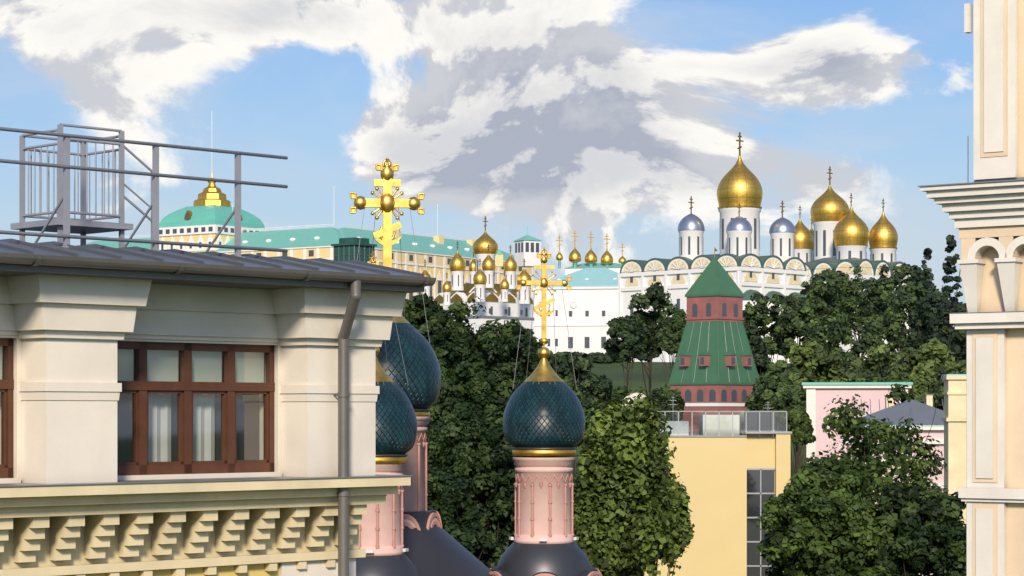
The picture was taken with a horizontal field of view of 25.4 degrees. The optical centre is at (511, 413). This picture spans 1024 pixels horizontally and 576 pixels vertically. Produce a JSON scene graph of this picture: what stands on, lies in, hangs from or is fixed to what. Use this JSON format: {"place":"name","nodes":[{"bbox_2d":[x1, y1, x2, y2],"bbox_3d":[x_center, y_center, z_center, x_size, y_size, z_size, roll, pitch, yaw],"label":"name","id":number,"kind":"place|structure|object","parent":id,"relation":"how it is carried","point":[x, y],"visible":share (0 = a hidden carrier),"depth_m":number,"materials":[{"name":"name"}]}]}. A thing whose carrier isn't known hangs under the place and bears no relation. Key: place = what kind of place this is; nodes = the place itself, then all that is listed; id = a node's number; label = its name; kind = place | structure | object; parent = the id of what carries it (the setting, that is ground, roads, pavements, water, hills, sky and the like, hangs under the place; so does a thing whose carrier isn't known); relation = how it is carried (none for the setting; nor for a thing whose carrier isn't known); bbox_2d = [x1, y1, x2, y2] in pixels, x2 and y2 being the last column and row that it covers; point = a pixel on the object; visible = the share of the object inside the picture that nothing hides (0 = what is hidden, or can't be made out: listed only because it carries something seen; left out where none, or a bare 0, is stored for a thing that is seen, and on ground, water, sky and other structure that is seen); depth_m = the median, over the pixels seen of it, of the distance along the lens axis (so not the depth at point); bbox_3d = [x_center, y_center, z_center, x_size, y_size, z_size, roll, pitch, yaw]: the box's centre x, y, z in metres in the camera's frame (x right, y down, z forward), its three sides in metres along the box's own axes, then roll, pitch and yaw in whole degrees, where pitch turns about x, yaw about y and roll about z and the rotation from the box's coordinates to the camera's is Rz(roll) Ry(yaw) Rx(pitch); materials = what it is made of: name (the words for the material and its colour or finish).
{"place":"outdoors","nodes":[
{"label":"outdoors","id":0,"kind":"place"},
{"bbox_2d":[350,158,601,575],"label":"church","id":1,"kind":"structure","parent":0,"point":[402,532],"depth_m":78.91,"materials":[{"name":"pink"}]},
{"bbox_2d":[0,0,973,326],"label":"sky","id":2,"kind":"structure","parent":0,"point":[553,118],"materials":[{"name":"blue"}]},
{"bbox_2d":[474,362,888,566],"bbox_3d":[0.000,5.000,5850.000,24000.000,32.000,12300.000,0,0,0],"label":"ground","id":3,"kind":"structure","parent":0,"point":[613,371],"depth_m":399.41,"materials":[{"name":"green plant"}]},
{"bbox_2d":[0,123,435,575],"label":"building","id":4,"kind":"structure","parent":3,"relation":"on","point":[172,412],"depth_m":26.60,"materials":[{"name":"white paint"}]},
{"bbox_2d":[86,173,533,309],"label":"palace","id":5,"kind":"structure","parent":3,"relation":"on","point":[204,217],"depth_m":787.49,"materials":[{"name":"yellow"}]},
{"bbox_2d":[420,216,533,336],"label":"cathedral","id":6,"kind":"structure","parent":3,"relation":"on","point":[503,300],"depth_m":645.09,"materials":[{"name":"grey"}]},
{"bbox_2d":[495,226,625,353],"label":"terem and palace wing","id":7,"kind":"object","parent":3,"relation":"on","point":[590,303],"visible":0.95,"depth_m":598.54,"materials":[{"name":"white paint"}]},
{"bbox_2d":[331,237,965,575],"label":"buildings","id":8,"kind":"structure","parent":3,"relation":"on","point":[733,477],"depth_m":150.00,"materials":[{"name":"yellow paint"}]},
{"bbox_2d":[402,293,965,575],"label":"trees","id":9,"kind":"object","parent":3,"relation":"on","point":[896,525],"visible":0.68,"depth_m":100.59,"materials":[{"name":"green plant"}]},
{"bbox_2d":[451,284,943,575],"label":"tree trunks","id":10,"kind":"object","parent":3,"relation":"on","point":[797,454],"visible":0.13,"depth_m":239.80,"materials":[{"name":"brown plant"}]},
{"bbox_2d":[618,253,807,362],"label":"cathedral","id":11,"kind":"structure","parent":3,"relation":"on","point":[750,274],"depth_m":552.61,"materials":[{"name":"white paint"}]},
{"bbox_2d":[678,132,795,261],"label":"archangel domes","id":12,"kind":"structure","parent":11,"relation":"attached to","point":[739,193],"depth_m":552.96,"materials":[{"name":"gold metal"}]},
{"bbox_2d":[669,247,758,433],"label":"fortress tower","id":13,"kind":"structure","parent":3,"relation":"on","point":[714,368],"depth_m":238.09,"materials":[{"name":"brick"}]},
{"bbox_2d":[470,234,965,448],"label":"trees","id":14,"kind":"object","parent":3,"relation":"on","point":[920,366],"visible":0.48,"depth_m":287.40,"materials":[{"name":"green plant"}]},
{"bbox_2d":[554,262,954,363],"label":"trees","id":15,"kind":"object","parent":3,"relation":"on","point":[902,271],"visible":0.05,"depth_m":412.89,"materials":[{"name":"green plant"}]},
{"bbox_2d":[622,136,968,440],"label":"roof clutter","id":16,"kind":"object","parent":3,"relation":"on","point":[929,400],"visible":0.37,"depth_m":145.75,"materials":[{"name":"silver metal"}]},
{"bbox_2d":[794,166,909,359],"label":"cathedral","id":17,"kind":"structure","parent":3,"relation":"on","point":[839,237],"depth_m":644.60,"materials":[{"name":"beige paint"}]},
{"bbox_2d":[918,0,1023,575],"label":"building","id":18,"kind":"structure","parent":3,"relation":"on","point":[985,209],"depth_m":39.53,"materials":[{"name":"beige paint"}]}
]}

